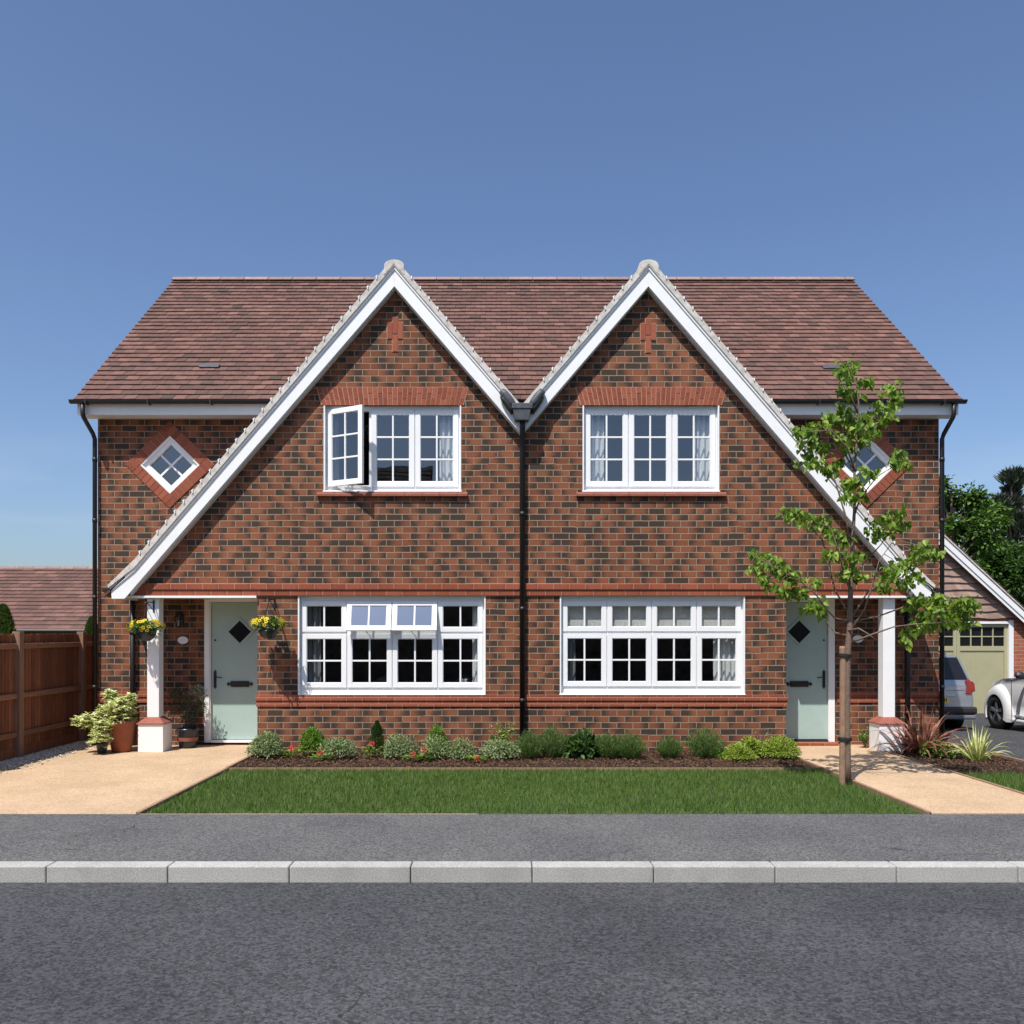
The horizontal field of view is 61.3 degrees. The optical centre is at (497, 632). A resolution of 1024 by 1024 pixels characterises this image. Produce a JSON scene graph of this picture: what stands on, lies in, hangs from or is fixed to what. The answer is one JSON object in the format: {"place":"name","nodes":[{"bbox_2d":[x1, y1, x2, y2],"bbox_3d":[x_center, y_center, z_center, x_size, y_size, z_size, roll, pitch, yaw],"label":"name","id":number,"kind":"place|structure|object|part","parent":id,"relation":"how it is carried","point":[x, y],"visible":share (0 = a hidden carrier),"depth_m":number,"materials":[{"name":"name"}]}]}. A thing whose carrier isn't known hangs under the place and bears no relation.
{"place":"outdoors","nodes":[
{"label":"outdoors","id":0,"kind":"place"},
{"bbox_2d":[0,738,95,773],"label":"gravel","id":1,"kind":"structure","parent":0,"point":[38,755],"depth_m":12.35,"materials":[{"name":"grey gravel"}]},
{"bbox_2d":[0,632,97,760],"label":"garden fence","id":2,"kind":"object","parent":1,"relation":"on","point":[45,688],"visible":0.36,"depth_m":12.85,"materials":[{"name":"brown wood"}]},
{"bbox_2d":[0,744,255,813],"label":"paving","id":3,"kind":"structure","parent":0,"point":[93,781],"depth_m":10.43,"materials":[{"name":"beige concrete"}]},
{"bbox_2d":[90,735,112,753],"bbox_3d":[-5.749,1.618,12.552,0.317,0.264,0.335,0,0,0],"label":"pot","id":4,"kind":"object","parent":3,"relation":"on","point":[101,749],"visible":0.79,"depth_m":12.49,"materials":[{"name":"grey ceramic"}]},
{"bbox_2d":[70,688,139,751],"bbox_3d":[-5.746,1.289,12.676,0.928,0.922,0.627,0,0,-42],"label":"potted shrub","id":5,"kind":"object","parent":3,"relation":"on","point":[120,726],"visible":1,"depth_m":12.63,"materials":[{"name":"green plant"}]},
{"bbox_2d":[166,684,208,747],"bbox_3d":[-4.741,1.262,13.221,0.641,0.976,0.399,0,0,0],"label":"potted olive","id":6,"kind":"object","parent":3,"relation":"on","point":[188,736],"visible":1,"depth_m":13.18,"materials":[{"name":"green plant"}]},
{"bbox_2d":[68,260,967,752],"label":"brick house","id":7,"kind":"structure","parent":3,"relation":"on","point":[226,508],"depth_m":12.80,"materials":[{"name":"brick"}]},
{"bbox_2d":[126,600,165,640],"bbox_3d":[-5.105,-0.176,12.536,0.502,0.610,0.479,0,0,-38],"label":"hanging basket","id":8,"kind":"object","parent":7,"relation":"hanging from","point":[148,632],"visible":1,"depth_m":12.45,"materials":[{"name":"yellow plant"}]},
{"bbox_2d":[140,436,198,492],"bbox_3d":[-5.137,-2.631,13.588,0.934,0.906,0.104,0,0,0],"label":"diamond window","id":9,"kind":"structure","parent":7,"relation":"in","point":[146,464],"depth_m":13.57,"materials":[{"name":"white plastic"}]},
{"bbox_2d":[174,611,183,627],"bbox_3d":[-4.941,-0.205,13.435,0.146,0.257,0.208,0,0,20],"label":"wall lantern","id":10,"kind":"object","parent":7,"relation":"attached to","point":[179,615],"depth_m":13.40,"materials":[{"name":"black metal"}]},
{"bbox_2d":[178,637,187,643],"bbox_3d":[-4.932,0.119,13.534,0.164,0.116,0.011,0,0,0],"label":"house plaque","id":11,"kind":"object","parent":7,"relation":"attached to","point":[182,640],"visible":1,"depth_m":13.53,"materials":[{"name":"white paint"}]},
{"bbox_2d":[204,599,256,742],"bbox_3d":[-4.063,0.596,13.583,1.068,2.253,0.154,0,0,0],"label":"door","id":12,"kind":"structure","parent":7,"relation":"in","point":[230,643],"depth_m":13.57,"materials":[{"name":"green paint"}]},
{"bbox_2d":[249,598,287,638],"bbox_3d":[-3.298,-0.212,12.448,0.507,0.610,0.521,0,0,43],"label":"hanging basket","id":13,"kind":"object","parent":7,"relation":"hanging from","point":[265,631],"visible":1,"depth_m":12.34,"materials":[{"name":"yellow plant"}]},
{"bbox_2d":[307,606,320,681],"bbox_3d":[-2.774,0.325,12.998,0.241,1.650,0.075,0,0,0],"label":"curtain","id":14,"kind":"object","parent":7,"relation":"hanging from","point":[313,645],"visible":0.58,"depth_m":12.99,"materials":[{"name":"grey fabric"}]},
{"bbox_2d":[333,416,338,480],"bbox_3d":[-2.450,-2.650,12.999,0.127,1.200,0.073,0,0,0],"label":"curtain","id":15,"kind":"object","parent":7,"relation":"hanging from","point":[335,448],"visible":0.57,"depth_m":12.99,"materials":[{"name":"grey fabric"}]},
{"bbox_2d":[298,596,485,694],"bbox_3d":[-1.569,0.199,12.834,2.799,1.498,0.257,0,0,0],"label":"window","id":16,"kind":"structure","parent":7,"relation":"in","point":[391,618],"depth_m":12.85,"materials":[{"name":"white plastic"}]},
{"bbox_2d":[323,405,461,491],"bbox_3d":[-1.559,-2.726,12.756,2.055,1.285,0.413,0,0,0],"label":"window","id":17,"kind":"structure","parent":7,"relation":"in","point":[414,484],"depth_m":12.85,"materials":[{"name":"white plastic"}]},
{"bbox_2d":[377,675,471,681],"bbox_3d":[-1.150,1.215,13.950,1.500,1.030,0.900,0,0,0],"label":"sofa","id":18,"kind":"object","parent":7,"relation":"in","point":[384,678],"visible":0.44,"depth_m":13.54,"materials":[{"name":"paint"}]},
{"bbox_2d":[439,416,452,480],"bbox_3d":[-0.755,-2.650,12.998,0.241,1.200,0.075,0,0,0],"label":"curtain","id":19,"kind":"object","parent":7,"relation":"hanging from","point":[446,447],"visible":0.65,"depth_m":13.00,"materials":[{"name":"fabric"}]},
{"bbox_2d":[472,606,477,681],"bbox_3d":[-0.311,0.325,12.999,0.140,1.650,0.074,0,0,0],"label":"curtain","id":20,"kind":"object","parent":7,"relation":"hanging from","point":[474,645],"visible":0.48,"depth_m":12.99,"materials":[{"name":"fabric"}]},
{"bbox_2d":[568,639,574,680],"bbox_3d":[1.098,0.325,12.999,0.140,1.650,0.074,0,0,0],"label":"curtain","id":21,"kind":"object","parent":7,"relation":"hanging from","point":[571,655],"visible":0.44,"depth_m":13.00,"materials":[{"name":"grey fabric"}]},
{"bbox_2d":[591,416,603,480],"bbox_3d":[1.479,-2.650,12.998,0.241,1.200,0.075,0,0,0],"label":"curtain","id":22,"kind":"object","parent":7,"relation":"hanging from","point":[597,448],"visible":0.64,"depth_m":12.99,"materials":[{"name":"fabric"}]},
{"bbox_2d":[582,405,719,491],"bbox_3d":[2.272,-2.726,12.875,2.043,1.285,0.174,0,0,0],"label":"window","id":23,"kind":"structure","parent":7,"relation":"in","point":[627,484],"depth_m":12.85,"materials":[{"name":"white plastic"}]},
{"bbox_2d":[568,606,734,625],"bbox_3d":[2.330,-0.251,12.949,2.603,0.435,0.042,0,0,0],"label":"roman blind","id":24,"kind":"object","parent":7,"relation":"attached to","point":[638,615],"visible":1,"depth_m":12.96,"materials":[{"name":"fabric"}]},
{"bbox_2d":[559,596,745,694],"bbox_3d":[2.294,0.190,12.875,2.762,1.479,0.174,0,0,0],"label":"window","id":25,"kind":"structure","parent":7,"relation":"in","point":[606,632],"depth_m":12.85,"materials":[{"name":"white plastic"}]},
{"bbox_2d":[695,416,708,480],"bbox_3d":[3.098,-2.650,12.998,0.305,1.200,0.075,0,0,0],"label":"curtain","id":26,"kind":"object","parent":7,"relation":"hanging from","point":[701,449],"visible":0.55,"depth_m":12.99,"materials":[{"name":"fabric"}]},
{"bbox_2d":[713,639,734,680],"bbox_3d":[3.439,0.325,13.001,0.384,1.650,0.074,0,0,0],"label":"curtain","id":27,"kind":"object","parent":7,"relation":"hanging from","point":[727,651],"visible":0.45,"depth_m":13.01,"materials":[{"name":"fabric"}]},
{"bbox_2d":[786,599,834,741],"bbox_3d":[4.749,0.596,13.583,1.068,2.253,0.154,0,0,0],"label":"door","id":28,"kind":"structure","parent":7,"relation":"in","point":[810,644],"depth_m":13.57,"materials":[{"name":"green paint"}]},
{"bbox_2d":[853,635,862,642],"bbox_3d":[5.646,0.099,13.534,0.164,0.116,0.011,0,0,0],"label":"house plaque","id":29,"kind":"object","parent":7,"relation":"attached to","point":[856,637],"visible":0.78,"depth_m":13.53,"materials":[{"name":"white paint"}]},
{"bbox_2d":[842,440,890,492],"bbox_3d":[5.785,-2.638,13.588,0.934,0.906,0.104,0,0,0],"label":"diamond window","id":30,"kind":"structure","parent":7,"relation":"in","point":[877,452],"depth_m":13.57,"materials":[{"name":"white plastic"}]},
{"bbox_2d":[0,882,1023,1023],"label":"road","id":31,"kind":"structure","parent":0,"point":[511,952],"depth_m":5.07,"materials":[{"name":"grey asphalt"}]},
{"bbox_2d":[0,861,1023,881],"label":"kerb","id":32,"kind":"structure","parent":31,"relation":"on","point":[511,871],"depth_m":6.50,"materials":[{"name":"concrete"}]},
{"bbox_2d":[0,814,1023,864],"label":"pavement","id":33,"kind":"structure","parent":0,"point":[531,838],"depth_m":7.45,"materials":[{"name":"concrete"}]},
{"bbox_2d":[0,0,1023,565],"label":"sky","id":34,"kind":"structure","parent":0,"point":[145,144],"materials":[{"name":"blue"}]},
{"bbox_2d":[144,765,1023,813],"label":"lawn","id":35,"kind":"structure","parent":0,"point":[503,807],"depth_m":9.38,"materials":[{"name":"green plant"}]},
{"bbox_2d":[136,744,1023,813],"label":"path edging","id":36,"kind":"object","parent":35,"relation":"on","point":[872,789],"visible":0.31,"depth_m":11.16,"materials":[{"name":"beige concrete"}]},
{"bbox_2d":[839,646,845,784],"bbox_3d":[4.035,0.977,10.100,0.083,1.638,0.074,0,0,0],"label":"tree stake","id":37,"kind":"object","parent":35,"relation":"on","point":[842,733],"visible":0.91,"depth_m":10.07,"materials":[{"name":"brown wood"}]},
{"bbox_2d":[745,354,982,784],"bbox_3d":[4.311,-0.757,10.113,2.787,5.064,0.867,0,0,0],"label":"young tree","id":38,"kind":"object","parent":35,"relation":"on","point":[936,604],"visible":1,"depth_m":10.08,"materials":[{"name":"green plant"}]},
{"bbox_2d":[837,653,851,657],"bbox_3d":[4.059,0.266,10.100,0.167,0.053,0.118,0,0,0],"label":"tree tie","id":39,"kind":"object","parent":38,"relation":"attached to","point":[844,655],"visible":1,"depth_m":10.05,"materials":[{"name":"black rubber"}]},
{"bbox_2d":[838,737,851,741],"bbox_3d":[4.059,1.242,10.100,0.167,0.053,0.118,0,0,0],"label":"tree tie","id":40,"kind":"object","parent":38,"relation":"attached to","point":[844,739],"visible":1,"depth_m":10.05,"materials":[{"name":"black rubber"}]},
{"bbox_2d":[232,744,1023,773],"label":"bark mulch","id":41,"kind":"object","parent":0,"point":[728,763],"visible":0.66,"depth_m":11.65,"materials":[{"name":"brown wood"}]},
{"bbox_2d":[245,730,285,758],"bbox_3d":[-3.275,1.702,12.162,0.555,0.668,0.544,0,0,0],"label":"rounded shrub","id":42,"kind":"object","parent":41,"relation":"on","point":[270,743],"visible":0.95,"depth_m":12.08,"materials":[{"name":"green plant"}]},
{"bbox_2d":[281,745,300,756],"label":"bedding flower","id":43,"kind":"object","parent":41,"relation":"on","point":[291,750],"visible":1,"depth_m":12.06,"materials":[{"name":"green plant"}]},
{"bbox_2d":[298,726,326,756],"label":"rounded shrub","id":44,"kind":"object","parent":41,"relation":"on","point":[315,735],"visible":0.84,"depth_m":12.29,"materials":[{"name":"green plant"}]},
{"bbox_2d":[308,750,332,760],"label":"bedding flower","id":45,"kind":"object","parent":41,"relation":"on","point":[322,755],"visible":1,"depth_m":11.79,"materials":[{"name":"green plant"}]},
{"bbox_2d":[316,736,358,760],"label":"rounded shrub","id":46,"kind":"object","parent":41,"relation":"on","point":[341,748],"visible":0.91,"depth_m":11.98,"materials":[{"name":"green plant"}]},
{"bbox_2d":[360,741,381,756],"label":"bedding flower","id":47,"kind":"object","parent":41,"relation":"on","point":[371,745],"visible":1,"depth_m":12.04,"materials":[{"name":"green plant"}]},
{"bbox_2d":[363,720,387,754],"bbox_3d":[-1.715,1.521,12.299,0.383,0.558,0.401,0,0,-24],"label":"dwarf conifer","id":48,"kind":"object","parent":41,"relation":"on","point":[376,731],"visible":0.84,"depth_m":12.25,"materials":[{"name":"green plant"}]},
{"bbox_2d":[382,733,417,759],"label":"rounded shrub","id":49,"kind":"object","parent":41,"relation":"on","point":[400,743],"visible":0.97,"depth_m":12.05,"materials":[{"name":"green plant"}]},
{"bbox_2d":[401,752,423,761],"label":"bedding flower","id":50,"kind":"object","parent":41,"relation":"on","point":[412,755],"visible":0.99,"depth_m":11.73,"materials":[{"name":"green plant"}]},
{"bbox_2d":[409,732,418,754],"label":"loose bush","id":51,"kind":"object","parent":41,"relation":"on","point":[415,744],"visible":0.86,"depth_m":12.30,"materials":[{"name":"green plant"}]},
{"bbox_2d":[413,747,436,760],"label":"bedding flower","id":52,"kind":"object","parent":41,"relation":"on","point":[424,749],"visible":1,"depth_m":11.77,"materials":[{"name":"green plant"}]},
{"bbox_2d":[418,735,452,760],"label":"rounded shrub","id":53,"kind":"object","parent":41,"relation":"on","point":[435,749],"visible":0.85,"depth_m":11.95,"materials":[{"name":"green plant"}]},
{"bbox_2d":[427,724,450,757],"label":"rounded shrub","id":54,"kind":"object","parent":41,"relation":"on","point":[438,730],"visible":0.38,"depth_m":12.31,"materials":[{"name":"green plant"}]},
{"bbox_2d":[448,735,476,760],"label":"rounded shrub","id":55,"kind":"object","parent":41,"relation":"on","point":[456,753],"visible":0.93,"depth_m":11.94,"materials":[{"name":"green plant"}]},
{"bbox_2d":[464,755,488,761],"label":"bedding flower","id":56,"kind":"object","parent":41,"relation":"on","point":[475,757],"visible":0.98,"depth_m":11.68,"materials":[{"name":"green plant"}]},
{"bbox_2d":[479,738,521,761],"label":"rounded shrub","id":57,"kind":"object","parent":41,"relation":"on","point":[501,745],"visible":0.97,"depth_m":11.92,"materials":[{"name":"green plant"}]},
{"bbox_2d":[486,722,517,750],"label":"loose bush","id":58,"kind":"object","parent":41,"relation":"on","point":[506,738],"visible":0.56,"depth_m":12.40,"materials":[{"name":"green plant"}]},
{"bbox_2d":[514,728,546,758],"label":"lavender bush","id":59,"kind":"object","parent":41,"relation":"on","point":[529,748],"visible":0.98,"depth_m":11.98,"materials":[{"name":"green plant"}]},
{"bbox_2d":[536,723,570,756],"bbox_3d":[0.772,1.503,12.147,0.548,0.496,0.487,0,0,0],"label":"lavender bush","id":60,"kind":"object","parent":41,"relation":"on","point":[554,744],"visible":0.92,"depth_m":12.07,"materials":[{"name":"green plant"}]},
{"bbox_2d":[558,727,601,759],"bbox_3d":[1.182,1.671,12.187,0.656,0.680,0.695,0,0,0],"label":"rounded shrub","id":61,"kind":"object","parent":41,"relation":"on","point":[580,746],"visible":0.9,"depth_m":12.06,"materials":[{"name":"green plant"}]},
{"bbox_2d":[593,731,622,757],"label":"lavender bush","id":62,"kind":"object","parent":41,"relation":"on","point":[606,744],"visible":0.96,"depth_m":12.02,"materials":[{"name":"green plant"}]},
{"bbox_2d":[613,728,647,757],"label":"lavender bush","id":63,"kind":"object","parent":41,"relation":"on","point":[632,746],"visible":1,"depth_m":11.97,"materials":[{"name":"green plant"}]},
{"bbox_2d":[656,735,683,757],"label":"lavender bush","id":64,"kind":"object","parent":41,"relation":"on","point":[669,748],"visible":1,"depth_m":12.03,"materials":[{"name":"green plant"}]},
{"bbox_2d":[683,726,725,756],"bbox_3d":[2.915,1.518,12.146,0.614,0.466,0.547,0,0,0],"label":"lavender bush","id":65,"kind":"object","parent":41,"relation":"on","point":[704,745],"visible":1,"depth_m":12.07,"materials":[{"name":"green plant"}]},
{"bbox_2d":[714,747,729,758],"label":"rounded shrub","id":66,"kind":"object","parent":41,"relation":"on","point":[719,754],"visible":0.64,"depth_m":12.04,"materials":[{"name":"green plant"}]},
{"bbox_2d":[721,742,757,762],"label":"rounded shrub","id":67,"kind":"object","parent":41,"relation":"on","point":[741,753],"visible":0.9,"depth_m":11.82,"materials":[{"name":"green plant"}]},
{"bbox_2d":[738,735,769,757],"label":"rounded shrub","id":68,"kind":"object","parent":41,"relation":"on","point":[752,742],"visible":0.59,"depth_m":12.16,"materials":[{"name":"green plant"}]},
{"bbox_2d":[754,728,772,742],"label":"loose bush","id":69,"kind":"object","parent":41,"relation":"on","point":[763,736],"visible":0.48,"depth_m":12.37,"materials":[{"name":"green plant"}]},
{"bbox_2d":[756,735,801,759],"bbox_3d":[3.928,1.720,12.084,0.614,0.592,0.601,0,0,-41],"label":"rounded shrub","id":70,"kind":"object","parent":41,"relation":"on","point":[785,747],"visible":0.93,"depth_m":11.97,"materials":[{"name":"green plant"}]},
{"bbox_2d":[866,705,970,756],"bbox_3d":[6.134,1.362,12.423,1.450,0.849,1.384,0,0,0],"label":"spiky plant","id":71,"kind":"object","parent":41,"relation":"on","point":[914,739],"visible":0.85,"depth_m":12.36,"materials":[{"name":"brown leaf"}]},
{"bbox_2d":[917,739,968,760],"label":"ground cover","id":72,"kind":"object","parent":41,"relation":"on","point":[941,751],"visible":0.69,"depth_m":12.10,"materials":[{"name":"green plant"}]},
{"bbox_2d":[944,720,1013,762],"bbox_3d":[6.575,1.497,11.835,0.933,0.574,0.775,0,0,0],"label":"spiky plant","id":73,"kind":"object","parent":41,"relation":"on","point":[977,748],"visible":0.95,"depth_m":11.81,"materials":[{"name":"green plant"}]},
{"bbox_2d":[798,745,1023,813],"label":"garden path","id":74,"kind":"structure","parent":0,"point":[933,790],"depth_m":10.05,"materials":[{"name":"beige concrete"}]},
{"bbox_2d":[857,727,868,747],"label":"loose bush","id":75,"kind":"object","parent":74,"relation":"on","point":[864,740],"visible":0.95,"depth_m":13.14,"materials":[{"name":"green plant"}]},
{"bbox_2d":[939,714,1023,759],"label":"driveway","id":76,"kind":"structure","parent":0,"point":[1012,737],"depth_m":14.86,"materials":[{"name":"grey asphalt"}]},
{"bbox_2d":[939,651,976,727],"bbox_3d":[8.090,1.166,18.013,1.640,1.629,4.106,0,0,0],"label":"parked car","id":77,"kind":"object","parent":76,"relation":"on","point":[959,690],"visible":0.27,"depth_m":16.05,"materials":[{"name":"silver metal"}]},
{"bbox_3d":[8.090,0.671,16.169,1.318,0.409,0.188,0,0,0],"label":"rear window","id":78,"kind":"part","parent":77,"relation":"part of","materials":[{"name":"glass"}]},
{"bbox_2d":[939,528,1023,713],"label":"garage","id":79,"kind":"structure","parent":76,"relation":"on","point":[989,653],"depth_m":21.60,"materials":[{"name":"brick"}]},
{"bbox_2d":[939,627,956,656],"bbox_3d":[10.867,0.910,21.670,1.262,2.241,0.060,0,0,0],"label":"garage door","id":80,"kind":"structure","parent":79,"relation":"in","point":[950,637],"depth_m":21.66,"materials":[{"name":"paint"}]},
{"bbox_2d":[957,624,1006,713],"bbox_3d":[12.139,0.910,21.670,1.266,2.241,0.060,0,0,0],"label":"garage door","id":81,"kind":"structure","parent":79,"relation":"in","point":[982,651],"depth_m":21.66,"materials":[{"name":"paint"}]},
{"bbox_2d":[984,671,1023,728],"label":"parked car","id":82,"kind":"object","parent":76,"relation":"on","point":[1004,704],"visible":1,"depth_m":16.04,"materials":[{"name":"white paint"}]},
{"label":"back garden","id":83,"kind":"structure","parent":0,"visible":0},
{"bbox_2d":[0,603,16,633],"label":"evergreen bush","id":84,"kind":"object","parent":83,"relation":"on","point":[7,625],"visible":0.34,"depth_m":17.21,"materials":[{"name":"green plant"}]},
{"bbox_2d":[0,566,97,633],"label":"outbuilding","id":85,"kind":"structure","parent":83,"relation":"on","point":[47,599],"depth_m":26.27,"materials":[{"name":"tile"}]},
{"bbox_2d":[84,616,97,633],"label":"evergreen bush","id":86,"kind":"object","parent":83,"relation":"on","point":[88,628],"visible":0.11,"depth_m":19.20,"materials":[{"name":"green plant"}]},
{"bbox_2d":[939,474,1008,577],"bbox_3d":[17.374,-1.910,32.949,3.520,8.334,3.598,0,0,-22],"label":"broadleaf tree","id":87,"kind":"object","parent":83,"relation":"on","point":[974,537],"visible":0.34,"depth_m":32.41,"materials":[{"name":"green plant"}]},
{"bbox_2d":[955,497,1015,585],"bbox_3d":[20.649,-1.771,36.867,3.362,8.056,3.170,0,0,0],"label":"broadleaf tree","id":88,"kind":"object","parent":83,"relation":"on","point":[1002,509],"visible":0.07,"depth_m":36.20,"materials":[{"name":"green plant"}]},
{"bbox_2d":[973,535,1023,606],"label":"broadleaf tree","id":89,"kind":"object","parent":83,"relation":"on","point":[1008,563],"visible":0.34,"depth_m":33.25,"materials":[{"name":"green plant"}]},
{"bbox_2d":[991,465,1023,547],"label":"pine tree","id":90,"kind":"object","parent":83,"relation":"on","point":[1011,493],"visible":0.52,"depth_m":50.41,"materials":[{"name":"green plant"}]}
]}

